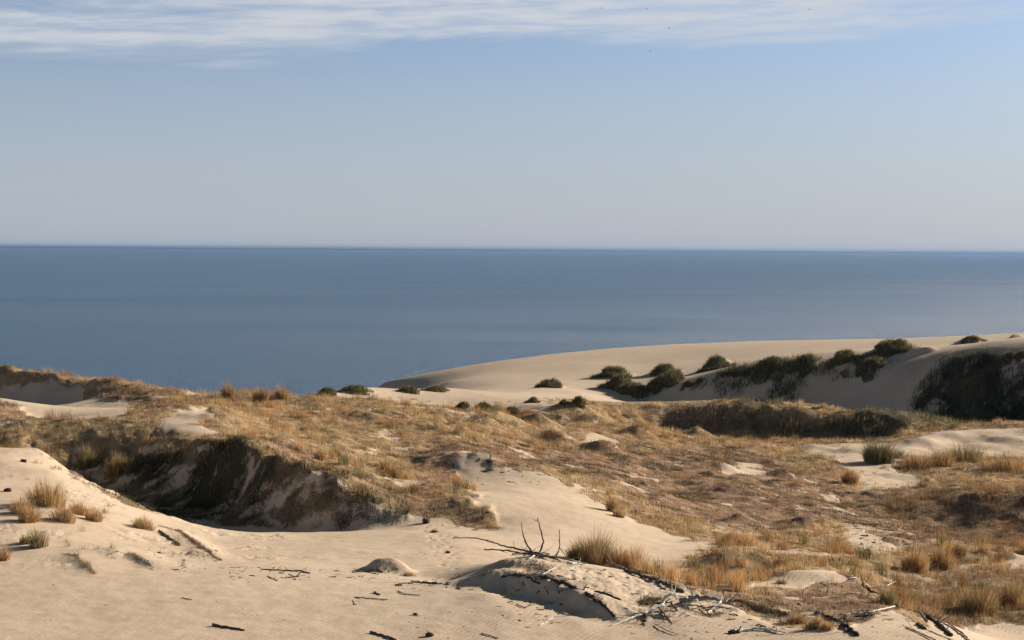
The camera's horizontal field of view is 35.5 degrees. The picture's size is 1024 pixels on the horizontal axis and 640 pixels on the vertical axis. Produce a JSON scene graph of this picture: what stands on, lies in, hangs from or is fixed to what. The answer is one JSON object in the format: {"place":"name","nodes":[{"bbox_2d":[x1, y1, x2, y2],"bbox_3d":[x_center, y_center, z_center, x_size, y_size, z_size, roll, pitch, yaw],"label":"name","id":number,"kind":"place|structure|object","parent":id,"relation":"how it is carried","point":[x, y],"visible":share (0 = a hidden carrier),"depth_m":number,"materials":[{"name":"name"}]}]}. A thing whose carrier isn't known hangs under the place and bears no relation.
{"place":"outdoors","nodes":[
{"label":"outdoors","id":0,"kind":"place"},
{"bbox_2d":[403,571,415,576],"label":"grass tuft","id":1,"kind":"object","parent":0,"point":[409,573],"visible":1,"depth_m":58.10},
{"bbox_2d":[0,333,1023,639],"bbox_3d":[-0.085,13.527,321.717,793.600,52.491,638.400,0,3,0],"label":"dunes","id":2,"kind":"structure","parent":0,"point":[124,597],"depth_m":82.42,"materials":[{"name":"sand"}]},
{"bbox_2d":[0,541,15,560],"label":"grass tuft","id":3,"kind":"object","parent":2,"relation":"on","point":[4,556],"visible":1,"depth_m":57.30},
{"bbox_2d":[8,494,30,513],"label":"grass tuft","id":4,"kind":"object","parent":2,"relation":"on","point":[15,504],"visible":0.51,"depth_m":65.16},
{"bbox_2d":[19,534,30,544],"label":"grass tuft","id":5,"kind":"object","parent":2,"relation":"on","point":[23,540],"visible":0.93,"depth_m":59.75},
{"bbox_2d":[13,496,44,523],"bbox_3d":[-19.244,7.448,63.972,1.429,1.344,1.546,3,4,44],"label":"grass tuft","id":6,"kind":"object","parent":2,"relation":"on","point":[28,517],"visible":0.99,"depth_m":63.78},
{"bbox_2d":[22,523,51,548],"bbox_3d":[-17.566,7.940,59.315,1.328,1.085,1.349,0,3,0],"label":"grass tuft","id":7,"kind":"object","parent":2,"relation":"on","point":[37,541],"visible":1,"depth_m":59.34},
{"bbox_2d":[23,472,72,508],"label":"grass tuft","id":8,"kind":"object","parent":2,"relation":"on","point":[46,497],"visible":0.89,"depth_m":67.16,"materials":[{"name":"plant"}]},
{"bbox_2d":[49,503,77,523],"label":"grass tuft","id":9,"kind":"object","parent":2,"relation":"on","point":[68,516],"visible":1,"depth_m":64.76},
{"bbox_2d":[65,552,95,573],"bbox_3d":[-15.325,8.613,57.092,0.560,0.239,3.961,-1,3,-30],"label":"root mat","id":10,"kind":"object","parent":2,"relation":"on","point":[84,563],"visible":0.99,"depth_m":56.81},
{"bbox_2d":[69,497,92,515],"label":"grass tuft","id":11,"kind":"object","parent":2,"relation":"on","point":[78,508],"visible":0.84,"depth_m":67.02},
{"bbox_2d":[72,441,102,470],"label":"grass tuft","id":12,"kind":"object","parent":2,"relation":"on","point":[85,461],"visible":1,"depth_m":94.87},
{"bbox_2d":[81,507,106,521],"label":"grass tuft","id":13,"kind":"object","parent":2,"relation":"on","point":[95,517],"visible":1,"depth_m":66.23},
{"bbox_2d":[98,449,128,479],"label":"grass tuft","id":14,"kind":"object","parent":2,"relation":"on","point":[114,467],"visible":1,"depth_m":93.43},
{"bbox_2d":[121,455,136,475],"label":"grass tuft","id":15,"kind":"object","parent":2,"relation":"on","point":[126,467],"visible":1,"depth_m":93.20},
{"bbox_2d":[108,550,150,565],"bbox_3d":[-13.598,8.685,58.284,3.176,0.208,0.993,3,3,42],"label":"root mat","id":16,"kind":"object","parent":2,"relation":"on","point":[139,558],"visible":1,"depth_m":58.47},
{"bbox_2d":[130,514,155,530],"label":"grass tuft","id":17,"kind":"object","parent":2,"relation":"on","point":[138,524],"visible":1,"depth_m":67.43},
{"bbox_2d":[158,529,180,545],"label":"dead branch","id":18,"kind":"object","parent":2,"relation":"on","point":[168,536],"visible":0.98,"depth_m":66.19,"materials":[{"name":"grey wood"}]},
{"bbox_2d":[162,526,222,560],"bbox_3d":[-12.839,8.996,64.880,0.799,0.680,10.576,-1,3,-24],"label":"root mat","id":19,"kind":"object","parent":2,"relation":"on","point":[188,537],"visible":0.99,"depth_m":64.99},
{"bbox_2d":[216,380,238,397],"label":"grass tuft","id":20,"kind":"object","parent":2,"relation":"on","point":[225,391],"visible":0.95,"depth_m":125.91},
{"bbox_2d":[212,623,244,630],"bbox_3d":[-8.338,9.038,47.078,1.165,0.128,0.122,2,3,25],"label":"driftwood log","id":21,"kind":"object","parent":2,"relation":"on","point":[223,626],"visible":1,"depth_m":47.06,"materials":[{"name":"brown wood"}]},
{"bbox_2d":[251,387,269,400],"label":"grass tuft","id":22,"kind":"object","parent":2,"relation":"on","point":[261,395],"visible":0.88,"depth_m":123.12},
{"bbox_2d":[273,384,291,399],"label":"grass tuft","id":23,"kind":"object","parent":2,"relation":"on","point":[281,394],"visible":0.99,"depth_m":124.08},
{"bbox_2d":[261,565,309,572],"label":"dead branch","id":24,"kind":"object","parent":2,"relation":"on","point":[286,570],"visible":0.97,"depth_m":57.57,"materials":[{"name":"brown wood"}]},
{"bbox_2d":[313,443,326,460],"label":"grass tuft","id":25,"kind":"object","parent":2,"relation":"on","point":[320,454],"visible":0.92,"depth_m":90.47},
{"bbox_2d":[317,386,336,396],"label":"marram clump","id":26,"kind":"object","parent":2,"relation":"on","point":[328,390],"visible":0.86,"depth_m":210.92,"materials":[{"name":"green plant"}]},
{"bbox_2d":[338,384,374,394],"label":"marram clump","id":27,"kind":"object","parent":2,"relation":"on","point":[356,390],"visible":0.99,"depth_m":214.63,"materials":[{"name":"green plant"}]},
{"bbox_2d":[370,631,396,639],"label":"driftwood log","id":28,"kind":"object","parent":2,"relation":"on","point":[382,635],"visible":1,"depth_m":46.57,"materials":[{"name":"brown wood"}]},
{"bbox_2d":[395,384,420,393],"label":"marram clump","id":29,"kind":"object","parent":2,"relation":"on","point":[409,389],"visible":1,"depth_m":220.61,"materials":[{"name":"green plant"}]},
{"bbox_2d":[395,576,449,584],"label":"dead branch","id":30,"kind":"object","parent":2,"relation":"on","point":[423,582],"visible":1,"depth_m":55.25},
{"bbox_2d":[422,515,429,523],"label":"grass tuft","id":31,"kind":"object","parent":2,"relation":"on","point":[424,521],"visible":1,"depth_m":79.48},
{"bbox_2d":[420,385,449,391],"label":"marram clump","id":32,"kind":"object","parent":2,"relation":"on","point":[436,388],"visible":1,"depth_m":225.22,"materials":[{"name":"green plant"}]},
{"bbox_2d":[456,400,469,408],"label":"marram clump","id":33,"kind":"object","parent":2,"relation":"on","point":[461,404],"visible":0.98,"depth_m":205.76,"materials":[{"name":"green plant"}]},
{"bbox_2d":[40,458,915,639],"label":"wood debris","id":34,"kind":"object","parent":2,"relation":"on","point":[861,543],"visible":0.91,"depth_m":54.29,"materials":[{"name":"wood"}]},
{"bbox_2d":[474,401,493,410],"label":"marram clump","id":35,"kind":"object","parent":2,"relation":"on","point":[482,405],"visible":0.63,"depth_m":201.47,"materials":[{"name":"green plant"}]},
{"bbox_2d":[453,537,549,555],"bbox_3d":[-0.202,8.225,57.349,3.828,0.840,0.258,0,3,-1],"label":"dead branch","id":36,"kind":"object","parent":2,"relation":"on","point":[490,541],"visible":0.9,"depth_m":57.39,"materials":[{"name":"brown wood"}]},
{"bbox_2d":[0,365,1023,626],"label":"dry grass","id":37,"kind":"structure","parent":2,"relation":"on","point":[736,579],"depth_m":95.15,"materials":[{"name":"plant"}]},
{"bbox_2d":[504,405,519,415],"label":"marram clump","id":38,"kind":"object","parent":2,"relation":"on","point":[512,409],"visible":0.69,"depth_m":195.59,"materials":[{"name":"green plant"}]},
{"bbox_2d":[477,558,558,576],"bbox_3d":[0.588,8.520,54.830,3.200,0.604,2.880,2,3,26],"label":"root mat","id":39,"kind":"object","parent":2,"relation":"on","point":[537,568],"visible":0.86,"depth_m":55.05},
{"bbox_2d":[484,545,553,555],"bbox_3d":[0.244,8.256,57.286,2.502,0.425,0.930,0,3,0],"label":"dead branch","id":40,"kind":"object","parent":2,"relation":"on","point":[508,550],"visible":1,"depth_m":57.20,"materials":[{"name":"brown wood"}]},
{"bbox_2d":[501,573,544,587],"bbox_3d":[0.494,8.625,53.036,0.436,0.332,2.517,-1,3,-35],"label":"rooty log","id":41,"kind":"object","parent":2,"relation":"on","point":[520,575],"visible":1,"depth_m":53.38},
{"bbox_2d":[523,396,540,402],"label":"marram clump","id":42,"kind":"object","parent":2,"relation":"on","point":[532,399],"visible":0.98,"depth_m":204.83,"materials":[{"name":"green plant"}]},
{"bbox_2d":[533,518,543,552],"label":"upright branch","id":43,"kind":"object","parent":2,"relation":"on","point":[541,536],"visible":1,"depth_m":57.49,"materials":[{"name":"brown wood"}]},
{"bbox_2d":[512,548,565,559],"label":"dead branch","id":44,"kind":"object","parent":2,"relation":"on","point":[553,557],"visible":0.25,"depth_m":56.71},
{"bbox_2d":[512,571,568,581],"bbox_3d":[0.718,8.549,53.078,0.942,0.468,2.787,-2,3,-42],"label":"root mat","id":45,"kind":"object","parent":2,"relation":"on","point":[537,575],"visible":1,"depth_m":52.95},
{"bbox_2d":[534,377,561,387],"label":"marram clump","id":46,"kind":"object","parent":2,"relation":"on","point":[553,383],"visible":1,"depth_m":265.27,"materials":[{"name":"green plant"}]},
{"bbox_2d":[538,551,577,561],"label":"dead branch","id":47,"kind":"object","parent":2,"relation":"on","point":[558,557],"visible":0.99,"depth_m":56.61,"materials":[{"name":"grey wood"}]},
{"bbox_2d":[559,399,568,405],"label":"marram clump","id":48,"kind":"object","parent":2,"relation":"on","point":[562,402],"visible":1,"depth_m":196.23,"materials":[{"name":"green plant"}]},
{"bbox_2d":[562,541,583,559],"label":"grass tuft","id":49,"kind":"object","parent":2,"relation":"on","point":[571,554],"visible":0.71,"depth_m":68.53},
{"bbox_2d":[539,575,615,616],"bbox_3d":[2.172,8.743,51.000,0.523,0.664,4.050,-1,3,-32],"label":"rooty log","id":50,"kind":"object","parent":2,"relation":"on","point":[569,585],"visible":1,"depth_m":51.06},
{"bbox_2d":[568,395,586,407],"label":"marram clump","id":51,"kind":"object","parent":2,"relation":"on","point":[579,399],"visible":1,"depth_m":195.98,"materials":[{"name":"green plant"}]},
{"bbox_2d":[568,523,630,565],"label":"grass tuft","id":52,"kind":"object","parent":2,"relation":"on","point":[591,553],"visible":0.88,"depth_m":68.20,"materials":[{"name":"plant"}]},
{"bbox_2d":[595,590,620,599],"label":"dead branch","id":53,"kind":"object","parent":2,"relation":"on","point":[605,593],"visible":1,"depth_m":51.03,"materials":[{"name":"brown wood"}]},
{"bbox_2d":[589,365,632,378],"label":"marram clump","id":54,"kind":"object","parent":2,"relation":"on","point":[608,371],"visible":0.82,"depth_m":287.00,"materials":[{"name":"green plant"}]},
{"bbox_2d":[601,491,623,512],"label":"grass tuft","id":55,"kind":"object","parent":2,"relation":"on","point":[611,505],"visible":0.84,"depth_m":86.93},
{"bbox_2d":[597,372,632,390],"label":"marram clump","id":56,"kind":"object","parent":2,"relation":"on","point":[617,381],"visible":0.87,"depth_m":269.37,"materials":[{"name":"green plant"}]},
{"bbox_2d":[613,506,626,517],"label":"grass tuft","id":57,"kind":"object","parent":2,"relation":"on","point":[618,513],"visible":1,"depth_m":85.26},
{"bbox_2d":[604,541,646,570],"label":"grass tuft","id":58,"kind":"object","parent":2,"relation":"on","point":[626,561],"visible":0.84,"depth_m":68.11,"materials":[{"name":"plant"}]},
{"bbox_2d":[614,381,645,398],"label":"marram clump","id":59,"kind":"object","parent":2,"relation":"on","point":[629,387],"visible":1,"depth_m":265.53,"materials":[{"name":"green plant"}]},
{"bbox_2d":[610,603,664,625],"bbox_3d":[3.956,9.074,49.106,0.505,0.410,2.503,3,4,44],"label":"dead branch","id":60,"kind":"object","parent":2,"relation":"on","point":[652,609],"visible":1,"depth_m":49.38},
{"bbox_2d":[654,583,694,602],"bbox_3d":[5.177,8.616,50.471,1.274,0.617,0.528,-1,3,-23],"label":"dead branch","id":61,"kind":"object","parent":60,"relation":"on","point":[665,597],"visible":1,"depth_m":50.32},
{"bbox_2d":[636,610,647,625],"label":"dead branch","id":62,"kind":"object","parent":2,"relation":"on","point":[645,616],"visible":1,"depth_m":49.02,"materials":[{"name":"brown wood"}]},
{"bbox_2d":[604,560,684,592],"bbox_3d":[4.123,9.518,60.294,1.419,2.269,15.916,0,3,-6],"label":"dead branch","id":63,"kind":"object","parent":2,"relation":"on","point":[666,584],"visible":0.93,"depth_m":54.22,"materials":[{"name":"brown wood"}]},
{"bbox_2d":[636,595,661,605],"bbox_3d":[4.396,8.902,51.034,0.887,0.284,1.252,1,3,13],"label":"root mat","id":64,"kind":"object","parent":2,"relation":"on","point":[647,600],"visible":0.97,"depth_m":50.96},
{"bbox_2d":[644,376,671,394],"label":"marram clump","id":65,"kind":"object","parent":2,"relation":"on","point":[657,386],"visible":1,"depth_m":264.63,"materials":[{"name":"green plant"}]},
{"bbox_2d":[646,595,671,604],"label":"dead branch","id":66,"kind":"object","parent":2,"relation":"on","point":[659,602],"visible":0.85,"depth_m":50.79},
{"bbox_2d":[648,363,681,375],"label":"marram clump","id":67,"kind":"object","parent":2,"relation":"on","point":[660,368],"visible":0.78,"depth_m":286.94,"materials":[{"name":"green plant"}]},
{"bbox_2d":[647,367,685,387],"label":"marram clump","id":68,"kind":"object","parent":2,"relation":"on","point":[672,374],"visible":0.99,"depth_m":265.86,"materials":[{"name":"green plant"}]},
{"bbox_2d":[679,380,694,390],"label":"marram clump","id":69,"kind":"object","parent":2,"relation":"on","point":[685,384],"visible":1,"depth_m":260.19,"materials":[{"name":"green plant"}]},
{"bbox_2d":[693,376,704,384],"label":"marram clump","id":70,"kind":"object","parent":2,"relation":"on","point":[699,379],"visible":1,"depth_m":259.51,"materials":[{"name":"green plant"}]},
{"bbox_2d":[681,606,725,618],"bbox_3d":[6.130,9.098,49.867,1.296,0.209,1.705,-1,3,-31],"label":"root mat","id":71,"kind":"object","parent":2,"relation":"on","point":[714,614],"visible":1,"depth_m":49.63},
{"bbox_2d":[679,584,740,605],"bbox_3d":[6.294,8.725,50.849,1.899,0.730,0.749,0,3,-15],"label":"driftwood log","id":72,"kind":"object","parent":2,"relation":"on","point":[698,597],"visible":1,"depth_m":50.80,"materials":[{"name":"grey wood"}]},
{"bbox_2d":[696,353,740,372],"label":"marram clump","id":73,"kind":"object","parent":2,"relation":"on","point":[719,360],"visible":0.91,"depth_m":279.17,"materials":[{"name":"green plant"}]},
{"bbox_2d":[728,626,741,633],"bbox_3d":[6.505,9.074,46.658,0.422,0.274,0.274,0,3,0],"label":"rooty log","id":74,"kind":"object","parent":2,"relation":"on","point":[737,631],"visible":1,"depth_m":46.65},
{"bbox_2d":[730,627,786,633],"bbox_3d":[7.237,9.037,46.737,1.687,0.336,0.752,1,3,20],"label":"driftwood log","id":75,"kind":"object","parent":2,"relation":"on","point":[756,628],"visible":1,"depth_m":46.96,"materials":[{"name":"grey wood"}]},
{"bbox_2d":[735,598,787,614],"bbox_3d":[7.954,9.130,50.904,2.425,0.291,0.831,3,4,44],"label":"root mat","id":76,"kind":"object","parent":2,"relation":"on","point":[774,610],"visible":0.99,"depth_m":50.94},
{"bbox_2d":[750,355,787,385],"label":"marram clump","id":77,"kind":"object","parent":2,"relation":"on","point":[768,361],"visible":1,"depth_m":251.95,"materials":[{"name":"green plant"}]},
{"bbox_2d":[775,578,787,583],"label":"grass tuft","id":78,"kind":"object","parent":2,"relation":"on","point":[783,580],"visible":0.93,"depth_m":56.67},
{"bbox_2d":[785,610,809,623],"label":"grass tuft","id":79,"kind":"object","parent":2,"relation":"on","point":[793,618],"visible":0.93,"depth_m":48.56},
{"bbox_2d":[786,351,816,375],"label":"marram clump","id":80,"kind":"object","parent":2,"relation":"on","point":[806,359],"visible":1,"depth_m":249.79,"materials":[{"name":"green plant"}]},
{"bbox_2d":[801,614,824,629],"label":"grass tuft","id":81,"kind":"object","parent":2,"relation":"on","point":[813,625],"visible":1,"depth_m":46.71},
{"bbox_2d":[624,342,1023,438],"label":"dune scrub","id":82,"kind":"object","parent":2,"relation":"on","point":[925,396],"visible":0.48,"depth_m":223.92,"materials":[{"name":"green plant"}]},
{"bbox_2d":[820,619,834,630],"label":"grass tuft","id":83,"kind":"object","parent":2,"relation":"on","point":[827,626],"visible":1,"depth_m":46.45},
{"bbox_2d":[815,610,859,635],"bbox_3d":[9.716,8.906,47.675,0.789,0.798,4.384,0,3,0],"label":"rooty log","id":84,"kind":"object","parent":2,"relation":"on","point":[843,624],"visible":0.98,"depth_m":47.03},
{"bbox_2d":[825,348,860,367],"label":"marram clump","id":85,"kind":"object","parent":2,"relation":"on","point":[847,353],"visible":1,"depth_m":248.42,"materials":[{"name":"green plant"}]},
{"bbox_2d":[837,466,861,484],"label":"grass tuft","id":86,"kind":"object","parent":2,"relation":"on","point":[849,476],"visible":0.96,"depth_m":129.89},
{"bbox_2d":[853,354,870,366],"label":"marram clump","id":87,"kind":"object","parent":2,"relation":"on","point":[857,360],"visible":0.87,"depth_m":246.36,"materials":[{"name":"green plant"}]},
{"bbox_2d":[849,599,880,617],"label":"dead branch","id":88,"kind":"object","parent":2,"relation":"on","point":[856,616],"visible":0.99,"depth_m":49.79,"materials":[{"name":"brown wood"}]},
{"bbox_2d":[852,355,885,382],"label":"marram clump","id":89,"kind":"object","parent":2,"relation":"on","point":[861,372],"visible":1,"depth_m":242.26,"materials":[{"name":"green plant"}]},
{"bbox_2d":[844,605,894,615],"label":"dead branch","id":90,"kind":"object","parent":2,"relation":"on","point":[870,611],"visible":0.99,"depth_m":49.95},
{"bbox_2d":[858,434,898,464],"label":"grass tuft","id":91,"kind":"object","parent":2,"relation":"on","point":[876,455],"visible":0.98,"depth_m":147.74,"materials":[{"name":"plant"}]},
{"bbox_2d":[861,584,898,606],"bbox_3d":[12.859,9.641,55.397,0.556,0.646,4.790,0,3,0],"label":"rooty log","id":92,"kind":"object","parent":2,"relation":"on","point":[870,590],"visible":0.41,"depth_m":57.55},
{"bbox_2d":[872,582,903,605],"bbox_3d":[12.588,9.114,53.416,1.150,0.940,1.125,-2,3,-38],"label":"grass tuft","id":93,"kind":"object","parent":2,"relation":"on","point":[887,599],"visible":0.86,"depth_m":53.29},
{"bbox_2d":[862,337,919,357],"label":"marram clump","id":94,"kind":"object","parent":2,"relation":"on","point":[887,347],"visible":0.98,"depth_m":248.13,"materials":[{"name":"green plant"}]},
{"bbox_2d":[892,448,910,458],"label":"grass tuft","id":95,"kind":"object","parent":2,"relation":"on","point":[899,452],"visible":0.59,"depth_m":154.52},
{"bbox_2d":[895,541,933,573],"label":"grass tuft","id":96,"kind":"object","parent":2,"relation":"on","point":[921,564],"visible":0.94,"depth_m":78.91,"materials":[{"name":"plant"}]},
{"bbox_2d":[900,449,939,468],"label":"grass tuft","id":97,"kind":"object","parent":2,"relation":"on","point":[915,462],"visible":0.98,"depth_m":146.64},
{"bbox_2d":[905,620,935,639],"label":"dead branch","id":98,"kind":"object","parent":2,"relation":"on","point":[919,632],"visible":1,"depth_m":46.09,"materials":[{"name":"grey wood"}]},
{"bbox_2d":[916,622,926,629],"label":"dead branch","id":99,"kind":"object","parent":2,"relation":"on","point":[921,625],"visible":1,"depth_m":47.76,"materials":[{"name":"brown wood"}]},
{"bbox_2d":[914,478,933,487],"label":"grass tuft","id":100,"kind":"object","parent":2,"relation":"on","point":[921,483],"visible":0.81,"depth_m":126.45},
{"bbox_2d":[925,614,952,636],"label":"dead branch","id":101,"kind":"object","parent":2,"relation":"on","point":[941,626],"visible":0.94,"depth_m":49.01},
{"bbox_2d":[922,449,959,466],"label":"grass tuft","id":102,"kind":"object","parent":2,"relation":"on","point":[947,458],"visible":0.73,"depth_m":148.09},
{"bbox_2d":[926,539,963,570],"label":"grass tuft","id":103,"kind":"object","parent":2,"relation":"on","point":[946,560],"visible":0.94,"depth_m":80.57,"materials":[{"name":"plant"}]},
{"bbox_2d":[938,619,967,639],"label":"dead branch","id":104,"kind":"object","parent":2,"relation":"on","point":[956,631],"visible":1,"depth_m":46.30,"materials":[{"name":"grey wood"}]},
{"bbox_2d":[944,621,969,639],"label":"dead branch","id":105,"kind":"object","parent":2,"relation":"on","point":[955,628],"visible":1,"depth_m":46.42,"materials":[{"name":"grey wood"}]},
{"bbox_2d":[931,439,986,462],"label":"grass tuft","id":106,"kind":"object","parent":2,"relation":"on","point":[968,455],"visible":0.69,"depth_m":150.69,"materials":[{"name":"plant"}]},
{"bbox_2d":[954,335,987,343],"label":"marram clump","id":107,"kind":"object","parent":2,"relation":"on","point":[974,337],"visible":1,"depth_m":284.35,"materials":[{"name":"green plant"}]},
{"bbox_2d":[953,578,1003,615],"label":"grass tuft","id":108,"kind":"object","parent":2,"relation":"on","point":[979,596],"visible":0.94,"depth_m":65.72,"materials":[{"name":"plant"}]},
{"bbox_2d":[976,446,1023,472],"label":"grass tuft","id":109,"kind":"object","parent":2,"relation":"on","point":[1008,464],"visible":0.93,"depth_m":142.25,"materials":[{"name":"plant"}]},
{"bbox_2d":[990,568,1023,605],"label":"grass tuft","id":110,"kind":"object","parent":2,"relation":"on","point":[1004,598],"visible":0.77,"depth_m":67.89,"materials":[{"name":"plant"}]},
{"bbox_2d":[999,350,1017,367],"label":"marram clump","id":111,"kind":"object","parent":2,"relation":"on","point":[1006,360],"visible":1,"depth_m":223.72,"materials":[{"name":"green plant"}]},
{"bbox_2d":[1014,349,1023,364],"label":"marram clump","id":112,"kind":"object","parent":2,"relation":"on","point":[1020,356],"visible":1,"depth_m":222.99,"materials":[{"name":"green plant"}]},
{"bbox_2d":[0,248,1023,396],"bbox_3d":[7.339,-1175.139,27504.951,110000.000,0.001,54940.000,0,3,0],"label":"sea","id":113,"kind":"structure","parent":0,"point":[300,322],"depth_m":1289.00,"materials":[{"name":"blue liquid"}]},
{"bbox_2d":[0,0,1023,252],"label":"sky","id":114,"kind":"structure","parent":0,"point":[734,125],"materials":[{"name":"blue"}]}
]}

